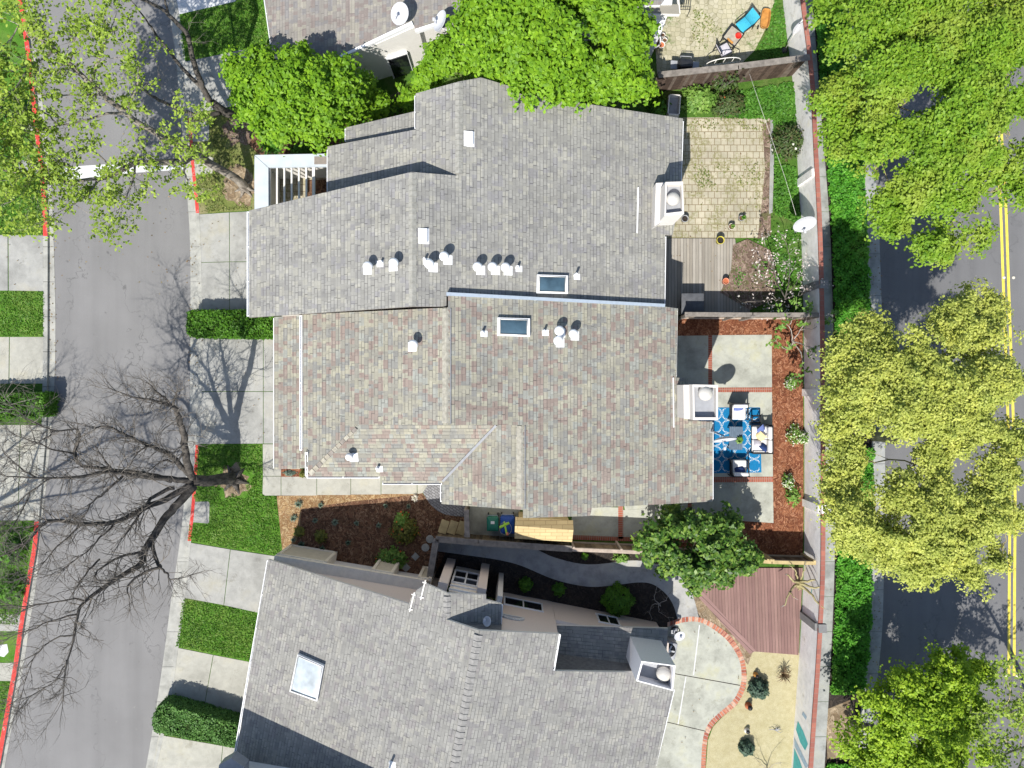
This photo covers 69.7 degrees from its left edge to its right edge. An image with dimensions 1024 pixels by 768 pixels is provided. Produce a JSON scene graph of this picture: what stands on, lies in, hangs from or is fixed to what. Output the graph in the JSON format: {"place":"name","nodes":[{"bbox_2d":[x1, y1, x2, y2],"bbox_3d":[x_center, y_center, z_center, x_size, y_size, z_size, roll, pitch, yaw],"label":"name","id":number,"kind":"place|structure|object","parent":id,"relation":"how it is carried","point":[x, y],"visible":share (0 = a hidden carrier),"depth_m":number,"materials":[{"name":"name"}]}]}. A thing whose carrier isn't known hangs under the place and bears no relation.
{"place":"outdoors","nodes":[
{"label":"outdoors","id":0,"kind":"place"},
{"bbox_2d":[0,521,33,662],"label":"lawn","id":1,"kind":"structure","parent":0,"point":[11,649],"depth_m":34.89,"materials":[{"name":"green plant"}]},
{"bbox_2d":[0,573,28,603],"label":"shrub","id":2,"kind":"object","parent":1,"relation":"on","point":[4,592],"visible":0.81,"depth_m":34.47,"materials":[{"name":"green plant"}]},
{"bbox_2d":[0,425,40,520],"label":"driveway","id":3,"kind":"structure","parent":0,"point":[9,498],"depth_m":34.88,"materials":[{"name":"beige concrete"}]},
{"bbox_2d":[0,235,42,290],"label":"driveway","id":4,"kind":"structure","parent":0,"point":[26,271],"depth_m":34.88,"materials":[{"name":"concrete"}]},
{"bbox_2d":[0,337,42,383],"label":"driveway","id":5,"kind":"structure","parent":0,"point":[25,352],"depth_m":34.88,"materials":[{"name":"beige concrete"}]},
{"bbox_2d":[0,0,42,234],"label":"lawn","id":6,"kind":"structure","parent":0,"point":[10,28],"depth_m":34.89,"materials":[{"name":"green plant"}]},
{"bbox_2d":[0,291,42,336],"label":"lawn","id":7,"kind":"structure","parent":0,"point":[17,312],"depth_m":34.89,"materials":[{"name":"green plant"}]},
{"bbox_2d":[5,0,189,767],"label":"road","id":8,"kind":"structure","parent":0,"point":[116,310],"depth_m":35.00,"materials":[{"name":"asphalt"}]},
{"bbox_2d":[1,0,55,767],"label":"gutter","id":9,"kind":"object","parent":8,"relation":"on","point":[52,346],"visible":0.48,"depth_m":34.99,"materials":[{"name":"concrete"}]},
{"bbox_2d":[61,164,182,178],"bbox_3d":[-18.817,-10.220,34.993,6.396,0.004,0.616,-5,90,0],"label":"road strip","id":10,"kind":"object","parent":8,"relation":"on","point":[87,171],"visible":0.16,"depth_m":34.99,"materials":[{"name":"white concrete"}]},
{"bbox_2d":[146,0,197,767],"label":"gutter","id":11,"kind":"object","parent":8,"relation":"on","point":[166,672],"visible":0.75,"depth_m":34.99,"materials":[{"name":"concrete"}]},
{"bbox_2d":[153,735,234,767],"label":"driveway","id":12,"kind":"structure","parent":0,"point":[178,753],"depth_m":34.88,"materials":[{"name":"beige concrete"}]},
{"bbox_2d":[177,0,235,13],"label":"driveway","id":13,"kind":"structure","parent":0,"point":[185,6],"depth_m":34.88,"materials":[{"name":"white concrete"}]},
{"bbox_2d":[172,648,248,712],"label":"driveway","id":14,"kind":"structure","parent":0,"point":[227,683],"depth_m":34.88,"materials":[{"name":"beige concrete"}]},
{"bbox_2d":[178,599,257,661],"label":"lawn","id":15,"kind":"structure","parent":0,"point":[195,616],"depth_m":34.89,"materials":[{"name":"green plant"}]},
{"bbox_2d":[180,0,269,60],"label":"lawn","id":16,"kind":"structure","parent":0,"point":[224,16],"depth_m":34.89,"materials":[{"name":"green plant"}]},
{"bbox_2d":[185,543,273,612],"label":"driveway","id":17,"kind":"structure","parent":0,"point":[244,578],"depth_m":34.88,"materials":[{"name":"concrete"}]},
{"bbox_2d":[186,49,277,112],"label":"driveway","id":18,"kind":"structure","parent":0,"point":[210,70],"depth_m":34.88,"materials":[{"name":"concrete"}]},
{"bbox_2d":[199,338,272,443],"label":"driveway","id":19,"kind":"structure","parent":0,"point":[234,418],"depth_m":34.88,"materials":[{"name":"concrete"}]},
{"bbox_2d":[199,211,279,316],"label":"driveway","id":20,"kind":"structure","parent":0,"point":[214,234],"depth_m":34.88,"materials":[{"name":"concrete"}]},
{"bbox_2d":[279,178,326,202],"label":"courtyard floor","id":21,"kind":"structure","parent":0,"point":[295,188],"depth_m":34.89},
{"bbox_2d":[262,444,426,495],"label":"path","id":22,"kind":"structure","parent":0,"point":[275,483],"depth_m":34.88,"materials":[{"name":"beige concrete"}]},
{"bbox_2d":[0,0,803,761],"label":"ground","id":23,"kind":"structure","parent":0,"point":[384,84],"depth_m":34.90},
{"bbox_2d":[0,384,41,424],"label":"lawn","id":24,"kind":"structure","parent":23,"relation":"on","point":[36,387],"depth_m":34.89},
{"bbox_2d":[0,0,48,767],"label":"kerb","id":25,"kind":"structure","parent":23,"relation":"on","point":[45,322],"depth_m":34.88,"materials":[{"name":"concrete"}]},
{"bbox_2d":[0,521,38,761],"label":"kerb marking","id":26,"kind":"object","parent":25,"relation":"on","point":[21,622],"visible":0.73,"depth_m":34.87,"materials":[{"name":"red paint"}]},
{"bbox_2d":[0,390,59,419],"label":"hedge","id":27,"kind":"object","parent":23,"relation":"on","point":[51,409],"visible":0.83,"depth_m":33.94,"materials":[{"name":"green plant"}]},
{"bbox_2d":[0,353,249,764],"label":"bare tree","id":28,"kind":"object","parent":23,"relation":"on","point":[191,481],"visible":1,"depth_m":28.43,"materials":[{"name":"brown plant"}]},
{"bbox_2d":[0,0,253,251],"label":"street tree","id":29,"kind":"object","parent":23,"relation":"on","point":[18,120],"visible":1,"depth_m":28.14,"materials":[{"name":"green plant"}]},
{"bbox_2d":[0,0,280,715],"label":"grass","id":30,"kind":"structure","parent":23,"relation":"on","point":[207,458],"depth_m":34.86,"materials":[{"name":"plant"}]},
{"bbox_2d":[153,0,201,767],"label":"kerb","id":31,"kind":"structure","parent":23,"relation":"on","point":[199,386],"depth_m":34.88,"materials":[{"name":"concrete"}]},
{"bbox_2d":[127,0,253,136],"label":"street tree","id":32,"kind":"object","parent":23,"relation":"on","point":[219,108],"visible":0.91,"depth_m":31.24,"materials":[{"name":"brown plant"}]},
{"bbox_2d":[159,733,234,746],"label":"lawn","id":33,"kind":"structure","parent":23,"relation":"on","point":[183,736],"depth_m":34.89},
{"bbox_2d":[151,693,240,747],"bbox_3d":[-14.483,15.835,34.276,4.435,1.326,1.600,16,90,0],"label":"hedge","id":34,"kind":"object","parent":33,"relation":"on","point":[185,717],"visible":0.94,"depth_m":33.88,"materials":[{"name":"green plant"}]},
{"bbox_2d":[191,108,258,213],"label":"lawn","id":35,"kind":"structure","parent":23,"relation":"on","point":[242,162],"depth_m":34.89,"materials":[{"name":"green plant"}]},
{"bbox_2d":[221,120,253,146],"bbox_3d":[-13.032,-12.039,34.887,1.632,0.004,1.593,0,90,0],"label":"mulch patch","id":36,"kind":"object","parent":35,"relation":"on","point":[240,134],"visible":0.65,"depth_m":34.89,"materials":[{"name":"brown soil"}]},
{"bbox_2d":[222,164,253,205],"bbox_3d":[-12.929,-9.365,34.887,1.750,0.004,2.010,-45,90,0],"label":"root patch","id":37,"kind":"object","parent":35,"relation":"on","point":[231,187],"visible":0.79,"depth_m":34.89,"materials":[{"name":"soil"}]},
{"bbox_2d":[185,308,278,340],"bbox_3d":[-12.969,-2.777,34.351,4.312,1.209,1.504,0,90,0],"label":"hedge","id":38,"kind":"object","parent":23,"relation":"on","point":[240,324],"visible":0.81,"depth_m":33.96,"materials":[{"name":"green plant"}]},
{"bbox_2d":[191,444,281,554],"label":"lawn","id":39,"kind":"structure","parent":23,"relation":"on","point":[242,495],"depth_m":34.89,"materials":[{"name":"green plant"}]},
{"bbox_2d":[215,462,250,497],"bbox_3d":[-13.295,4.610,34.887,1.654,0.004,1.626,-32,90,0],"label":"root patch","id":40,"kind":"object","parent":39,"relation":"on","point":[231,489],"visible":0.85,"depth_m":34.89,"materials":[{"name":"soil"}]},
{"bbox_2d":[219,751,286,767],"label":"house","id":41,"kind":"structure","parent":23,"relation":"on","point":[236,759],"depth_m":30.70,"materials":[{"name":"grey"}]},
{"bbox_2d":[254,154,326,208],"bbox_3d":[-9.636,-8.649,33.570,3.310,2.700,2.916,0,90,0],"label":"pergola","id":42,"kind":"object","parent":23,"relation":"on","point":[270,171],"depth_m":32.25,"materials":[{"name":"paint"}]},
{"bbox_2d":[218,38,378,156],"bbox_3d":[-9.280,-12.300,31.844,6.960,6.386,5.144,0,90,0],"label":"maple tree","id":43,"kind":"object","parent":23,"relation":"on","point":[291,92],"visible":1,"depth_m":30.18,"materials":[{"name":"green plant"}]},
{"bbox_2d":[249,102,413,154],"bbox_3d":[-8.518,-11.734,34.893,8.516,0.004,2.108,-13,90,0],"label":"garden bed","id":44,"kind":"object","parent":23,"relation":"on","point":[253,144],"visible":0.12,"depth_m":34.89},
{"bbox_2d":[277,493,463,573],"bbox_3d":[-6.606,7.946,34.894,9.132,0.004,5.550,0,90,0],"label":"mulch bed","id":45,"kind":"object","parent":23,"relation":"on","point":[367,538],"visible":0.51,"depth_m":34.89,"materials":[{"name":"wood"}]},
{"bbox_2d":[277,494,412,549],"bbox_3d":[-7.702,6.688,34.889,6.914,0.004,2.988,0,90,0],"label":"mulch strip","id":46,"kind":"object","parent":45,"relation":"on","point":[287,508],"visible":0.71,"depth_m":34.89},
{"bbox_2d":[374,545,408,568],"bbox_3d":[-5.692,8.289,34.654,1.522,0.596,1.324,33,90,0],"label":"flowering shrub","id":47,"kind":"object","parent":45,"relation":"on","point":[383,556],"visible":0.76,"depth_m":34.62,"materials":[{"name":"green plant"}]},
{"bbox_2d":[388,515,420,546],"bbox_3d":[-5.068,6.914,34.547,1.447,0.803,1.396,-41,90,0],"label":"flowering shrub","id":48,"kind":"object","parent":45,"relation":"on","point":[399,535],"visible":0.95,"depth_m":34.49,"materials":[{"name":"green plant"}]},
{"bbox_2d":[356,81,422,121],"bbox_3d":[-5.579,-12.872,33.607,3.297,2.835,2.095,0,90,0],"label":"young tree","id":49,"kind":"object","parent":23,"relation":"on","point":[379,98],"visible":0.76,"depth_m":32.84,"materials":[{"name":"green plant"}]},
{"bbox_2d":[234,544,674,767],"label":"house","id":50,"kind":"structure","parent":23,"relation":"on","point":[381,664],"depth_m":30.32,"materials":[{"name":"grey"}]},
{"bbox_2d":[449,569,479,592],"bbox_3d":[-2.064,8.715,32.477,1.201,3.235,0.070,11,90,0],"label":"window","id":51,"kind":"structure","parent":50,"relation":"in","point":[462,577],"depth_m":32.66,"materials":[{"name":"glass"}]},
{"bbox_2d":[503,596,543,611],"bbox_3d":[0.517,10.034,33.528,1.850,1.215,0.070,11,90,0],"label":"window","id":52,"kind":"structure","parent":50,"relation":"in","point":[510,601],"depth_m":33.52,"materials":[{"name":"glass"}]},
{"bbox_2d":[264,0,679,79],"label":"house","id":53,"kind":"structure","parent":23,"relation":"on","point":[378,38],"depth_m":31.94,"materials":[{"name":"beige"}]},
{"bbox_2d":[386,51,412,78],"bbox_3d":[-5.167,-14.680,33.900,1.000,2.000,0.156,-18,90,0],"label":"window","id":54,"kind":"structure","parent":53,"relation":"in","point":[399,64],"depth_m":33.65,"materials":[{"name":"white paint"}]},
{"bbox_2d":[391,2,408,24],"bbox_3d":[-4.626,-15.253,30.574,0.790,1.070,0.813,0,90,0],"label":"satellite dish","id":55,"kind":"object","parent":53,"relation":"on","point":[399,13],"visible":1,"depth_m":30.35,"materials":[{"name":"grey metal"}]},
{"bbox_2d":[427,532,571,577],"bbox_3d":[-0.568,7.814,34.025,6.571,1.750,1.921,0,90,0],"label":"fence","id":56,"kind":"object","parent":23,"relation":"on","point":[494,541],"visible":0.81,"depth_m":33.18,"materials":[{"name":"brown wood"}]},
{"bbox_2d":[410,0,662,117],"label":"maple tree","id":57,"kind":"object","parent":23,"relation":"on","point":[539,48],"visible":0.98,"depth_m":28.38,"materials":[{"name":"green plant"}]},
{"bbox_2d":[514,511,572,541],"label":"shed","id":58,"kind":"structure","parent":23,"relation":"on","point":[552,528],"depth_m":32.89,"materials":[{"name":"beige"}]},
{"bbox_2d":[435,550,699,626],"bbox_3d":[3.073,9.311,34.896,13.999,0.004,3.425,9,90,0],"label":"soil bed","id":59,"kind":"object","parent":23,"relation":"on","point":[643,593],"visible":0.29,"depth_m":34.89,"materials":[{"name":"soil"}]},
{"bbox_2d":[599,581,635,616],"bbox_3d":[4.996,10.159,34.295,1.588,1.299,1.541,-38,90,0],"label":"shrub","id":60,"kind":"object","parent":59,"relation":"on","point":[622,609],"visible":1,"depth_m":34.19,"materials":[{"name":"green plant"}]},
{"bbox_2d":[470,335,772,538],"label":"patio","id":61,"kind":"structure","parent":23,"relation":"on","point":[741,360],"depth_m":34.88,"materials":[{"name":"concrete"}]},
{"bbox_2d":[699,407,760,472],"bbox_3d":[10.277,2.679,34.876,3.106,0.011,3.129,0,90,0],"label":"rug","id":62,"kind":"object","parent":61,"relation":"on","point":[721,456],"visible":0.5,"depth_m":34.87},
{"bbox_2d":[749,424,773,453],"bbox_3d":[11.676,2.584,34.462,0.905,0.820,1.365,0,90,0],"label":"sofa","id":63,"kind":"object","parent":62,"relation":"on","point":[768,433],"visible":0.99,"depth_m":34.41,"materials":[{"name":"fabric"}]},
{"bbox_2d":[570,540,698,553],"bbox_3d":[5.845,7.605,34.025,6.265,1.750,0.273,4,90,0],"label":"fence","id":64,"kind":"object","parent":23,"relation":"on","point":[615,547],"visible":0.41,"depth_m":33.76,"materials":[{"name":"brown wood"}]},
{"bbox_2d":[656,621,741,767],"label":"patio","id":65,"kind":"structure","parent":23,"relation":"on","point":[717,658],"depth_m":34.88,"materials":[{"name":"concrete"}]},
{"bbox_2d":[665,238,749,314],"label":"deck","id":66,"kind":"structure","parent":23,"relation":"on","point":[693,273],"depth_m":34.84,"materials":[{"name":"wood"}]},
{"bbox_2d":[681,293,703,313],"bbox_3d":[8.358,-3.715,34.389,1.050,0.785,0.980,0,90,0],"label":"kettle table","id":67,"kind":"object","parent":66,"relation":"on","point":[692,302],"visible":0.87,"depth_m":34.00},
{"bbox_2d":[668,617,746,767],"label":"brick edging","id":68,"kind":"object","parent":23,"relation":"on","point":[743,671],"visible":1,"depth_m":34.88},
{"bbox_2d":[656,0,773,73],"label":"flagstone patio","id":69,"kind":"structure","parent":23,"relation":"on","point":[725,15],"depth_m":34.89,"materials":[{"name":"stone"}]},
{"bbox_2d":[734,6,760,32],"bbox_3d":[10.955,-16.892,34.361,0.828,1.057,0.664,-38,90,0],"label":"garden chair","id":70,"kind":"object","parent":69,"relation":"on","point":[752,17],"visible":0.98,"depth_m":34.35,"materials":[{"name":"fabric"}]},
{"bbox_2d":[665,118,769,237],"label":"paver patio","id":71,"kind":"structure","parent":23,"relation":"on","point":[734,147],"depth_m":34.89,"materials":[{"name":"stone"}]},
{"bbox_2d":[758,120,770,238],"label":"leaf litter","id":72,"kind":"object","parent":71,"relation":"on","point":[765,222],"visible":0.95,"depth_m":34.88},
{"bbox_2d":[693,595,751,663],"bbox_3d":[9.760,11.428,34.894,0.811,0.004,4.752,-42,90,0],"label":"soil bed","id":73,"kind":"object","parent":23,"relation":"on","point":[704,611],"visible":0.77,"depth_m":34.89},
{"bbox_2d":[685,7,767,209],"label":"weeds","id":74,"kind":"object","parent":23,"relation":"on","point":[740,180],"visible":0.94,"depth_m":34.86,"materials":[{"name":"green plant"}]},
{"bbox_2d":[660,80,801,312],"bbox_3d":[10.390,-8.729,34.896,6.737,0.004,11.386,0,90,0],"label":"garden bed","id":75,"kind":"object","parent":23,"relation":"on","point":[780,224],"visible":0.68,"depth_m":34.89,"materials":[{"name":"plant"}]},
{"bbox_2d":[680,83,717,115],"bbox_3d":[8.739,-13.432,34.324,1.875,1.300,1.478,0,90,0],"label":"shrub","id":76,"kind":"object","parent":75,"relation":"on","point":[696,96],"visible":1,"depth_m":34.26,"materials":[{"name":"green plant"}]},
{"bbox_2d":[710,88,747,120],"bbox_3d":[10.211,-13.141,34.301,1.824,1.290,1.369,0,90,0],"label":"rose bush","id":77,"kind":"object","parent":75,"relation":"on","point":[729,108],"visible":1,"depth_m":34.30,"materials":[{"name":"green plant"}]},
{"bbox_2d":[720,239,779,309],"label":"leaf litter","id":78,"kind":"object","parent":75,"relation":"on","point":[742,255],"visible":1,"depth_m":34.84,"materials":[{"name":"soil"}]},
{"bbox_2d":[719,82,800,221],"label":"weeds","id":79,"kind":"object","parent":75,"relation":"on","point":[752,112],"visible":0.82,"depth_m":34.78,"materials":[{"name":"green plant"}]},
{"bbox_2d":[731,228,802,308],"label":"weeds","id":80,"kind":"object","parent":75,"relation":"on","point":[787,262],"visible":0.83,"depth_m":34.84,"materials":[{"name":"green plant"}]},
{"bbox_2d":[765,121,803,162],"bbox_3d":[12.990,-11.437,34.276,1.806,1.356,1.866,-22,90,0],"label":"rose bush","id":81,"kind":"object","parent":75,"relation":"on","point":[794,134],"visible":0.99,"depth_m":34.23,"materials":[{"name":"green plant"}]},
{"bbox_2d":[736,230,833,319],"bbox_3d":[11.772,-4.815,33.616,3.664,2.813,3.876,-36,90,0],"label":"blossom tree","id":82,"kind":"object","parent":75,"relation":"on","point":[785,295],"visible":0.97,"depth_m":33.39,"materials":[{"name":"white plant"}]},
{"bbox_2d":[653,54,809,90],"bbox_3d":[9.948,-14.223,33.900,6.846,2.000,0.304,-7,90,0],"label":"fence","id":83,"kind":"object","parent":23,"relation":"on","point":[752,70],"visible":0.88,"depth_m":33.55,"materials":[{"name":"brown wood"}]},
{"bbox_2d":[674,319,802,554],"bbox_3d":[10.188,2.680,34.895,7.282,0.004,11.718,0,90,0],"label":"mulch bed","id":84,"kind":"object","parent":23,"relation":"on","point":[782,534],"visible":0.32,"depth_m":34.89,"materials":[{"name":"wood"}]},
{"bbox_2d":[630,500,764,598],"bbox_3d":[8.105,7.194,32.652,5.044,4.749,5.013,-29,90,0],"label":"evergreen tree","id":85,"kind":"object","parent":84,"relation":"on","point":[725,555],"visible":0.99,"depth_m":31.43,"materials":[{"name":"green plant"}]},
{"bbox_2d":[678,312,818,320],"bbox_3d":[10.826,-3.114,34.000,6.084,1.800,0.254,0,90,0],"label":"fence","id":86,"kind":"object","parent":84,"relation":"on","point":[740,316],"visible":0.94,"depth_m":33.13,"materials":[{"name":"brown wood"}]},
{"bbox_2d":[763,552,815,564],"bbox_3d":[11.599,8.024,34.125,4.405,1.550,0.271,3,90,0],"label":"fence","id":87,"kind":"object","parent":84,"relation":"on","point":[801,558],"visible":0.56,"depth_m":33.56,"materials":[{"name":"beige wood"}]},
{"bbox_2d":[766,295,838,386],"bbox_3d":[13.112,-1.931,33.817,3.089,2.376,4.180,0,90,0],"label":"fruit tree","id":88,"kind":"object","parent":84,"relation":"on","point":[800,324],"visible":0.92,"depth_m":33.25,"materials":[{"name":"green plant"}]},
{"bbox_2d":[699,568,802,654],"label":"deck","id":89,"kind":"structure","parent":23,"relation":"on","point":[751,614],"depth_m":34.84,"materials":[{"name":"wood"}]},
{"bbox_2d":[706,652,798,767],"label":"dry yard","id":90,"kind":"structure","parent":23,"relation":"on","point":[774,709],"depth_m":34.89,"materials":[{"name":"sand"}]},
{"bbox_2d":[746,677,769,699],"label":"shrub","id":91,"kind":"object","parent":90,"relation":"on","point":[758,686],"visible":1,"depth_m":34.46,"materials":[{"name":"green plant"}]},
{"bbox_2d":[746,0,788,61],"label":"weed patch","id":92,"kind":"object","parent":23,"relation":"on","point":[755,54],"visible":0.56,"depth_m":34.89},
{"bbox_2d":[747,0,788,61],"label":"weeds","id":93,"kind":"object","parent":92,"relation":"on","point":[777,35],"visible":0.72,"depth_m":34.84,"materials":[{"name":"green plant"}]},
{"bbox_2d":[781,562,828,609],"bbox_3d":[13.131,9.041,33.946,2.066,2.180,2.218,0,90,0],"label":"pruned tree","id":94,"kind":"object","parent":23,"relation":"on","point":[800,584],"visible":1,"depth_m":33.39,"materials":[{"name":"beige plant"}]},
{"bbox_2d":[783,0,829,767],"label":"garden wall","id":95,"kind":"structure","parent":23,"relation":"on","point":[813,627],"depth_m":33.69,"materials":[{"name":"white paint"}]},
{"bbox_2d":[813,6,871,767],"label":"planting strip","id":96,"kind":"object","parent":23,"relation":"on","point":[834,700],"visible":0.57,"depth_m":34.89,"materials":[{"name":"plant"}]},
{"bbox_2d":[826,700,855,759],"bbox_3d":[15.630,16.413,34.891,1.565,0.004,2.846,0,90,0],"label":"root patch","id":97,"kind":"object","parent":96,"relation":"on","point":[837,711],"visible":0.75,"depth_m":34.89,"materials":[{"name":"soil"}]},
{"bbox_2d":[827,637,1002,767],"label":"street tree","id":98,"kind":"object","parent":97,"relation":"on","point":[930,710],"visible":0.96,"depth_m":30.52,"materials":[{"name":"green plant"}]},
{"bbox_2d":[815,0,875,767],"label":"ground cover","id":99,"kind":"object","parent":96,"relation":"on","point":[850,213],"visible":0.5,"depth_m":34.66,"materials":[{"name":"green plant"}]},
{"bbox_2d":[804,0,1023,271],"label":"street tree","id":100,"kind":"object","parent":23,"relation":"on","point":[964,60],"visible":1,"depth_m":25.92,"materials":[{"name":"green plant"}]},
{"bbox_2d":[808,277,1023,601],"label":"street tree","id":101,"kind":"object","parent":23,"relation":"on","point":[945,403],"visible":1,"depth_m":26.38,"materials":[{"name":"yellow plant"}]},
{"bbox_2d":[960,644,1023,767],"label":"street tree","id":102,"kind":"object","parent":23,"relation":"on","point":[1008,711],"visible":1,"depth_m":29.04,"materials":[{"name":"green plant"}]},
{"bbox_2d":[423,485,464,516],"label":"paved path","id":103,"kind":"structure","parent":0,"point":[431,493],"depth_m":34.88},
{"bbox_2d":[247,78,683,317],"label":"house","id":104,"kind":"structure","parent":0,"point":[477,186],"depth_m":29.37,"materials":[{"name":"grey"}]},
{"bbox_2d":[273,292,717,517],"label":"house","id":105,"kind":"structure","parent":0,"point":[534,407],"depth_m":29.71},
{"bbox_2d":[438,542,698,618],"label":"garden path","id":106,"kind":"structure","parent":0,"point":[599,575],"depth_m":34.88,"materials":[{"name":"concrete"}]},
{"bbox_2d":[784,0,835,767],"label":"sidewalk","id":107,"kind":"structure","parent":0,"point":[821,723],"depth_m":34.89,"materials":[{"name":"concrete"}]},
{"bbox_2d":[870,2,1023,767],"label":"road","id":108,"kind":"structure","parent":0,"point":[946,614],"depth_m":35.00,"materials":[{"name":"asphalt"}]},
{"bbox_2d":[849,8,884,747],"bbox_3d":[16.834,0.162,35.004,1.786,0.032,40.677,0,90,0],"label":"gutter","id":109,"kind":"object","parent":108,"relation":"on","point":[880,467],"visible":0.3,"depth_m":34.99,"materials":[{"name":"concrete"}]},
{"bbox_2d":[996,136,1010,673],"bbox_3d":[23.247,-3.147,34.998,0.507,0.003,34.092,-2,90,0],"label":"road marking","id":110,"kind":"object","parent":108,"relation":"on","point":[1007,408],"visible":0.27,"depth_m":35.00,"materials":[{"name":"yellow paint"}]},
{"bbox_2d":[1000,134,1016,675],"bbox_3d":[23.500,-3.147,34.998,0.507,0.003,34.092,-2,90,0],"label":"road marking","id":111,"kind":"object","parent":108,"relation":"on","point":[1012,406],"visible":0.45,"depth_m":35.00,"materials":[{"name":"yellow paint"}]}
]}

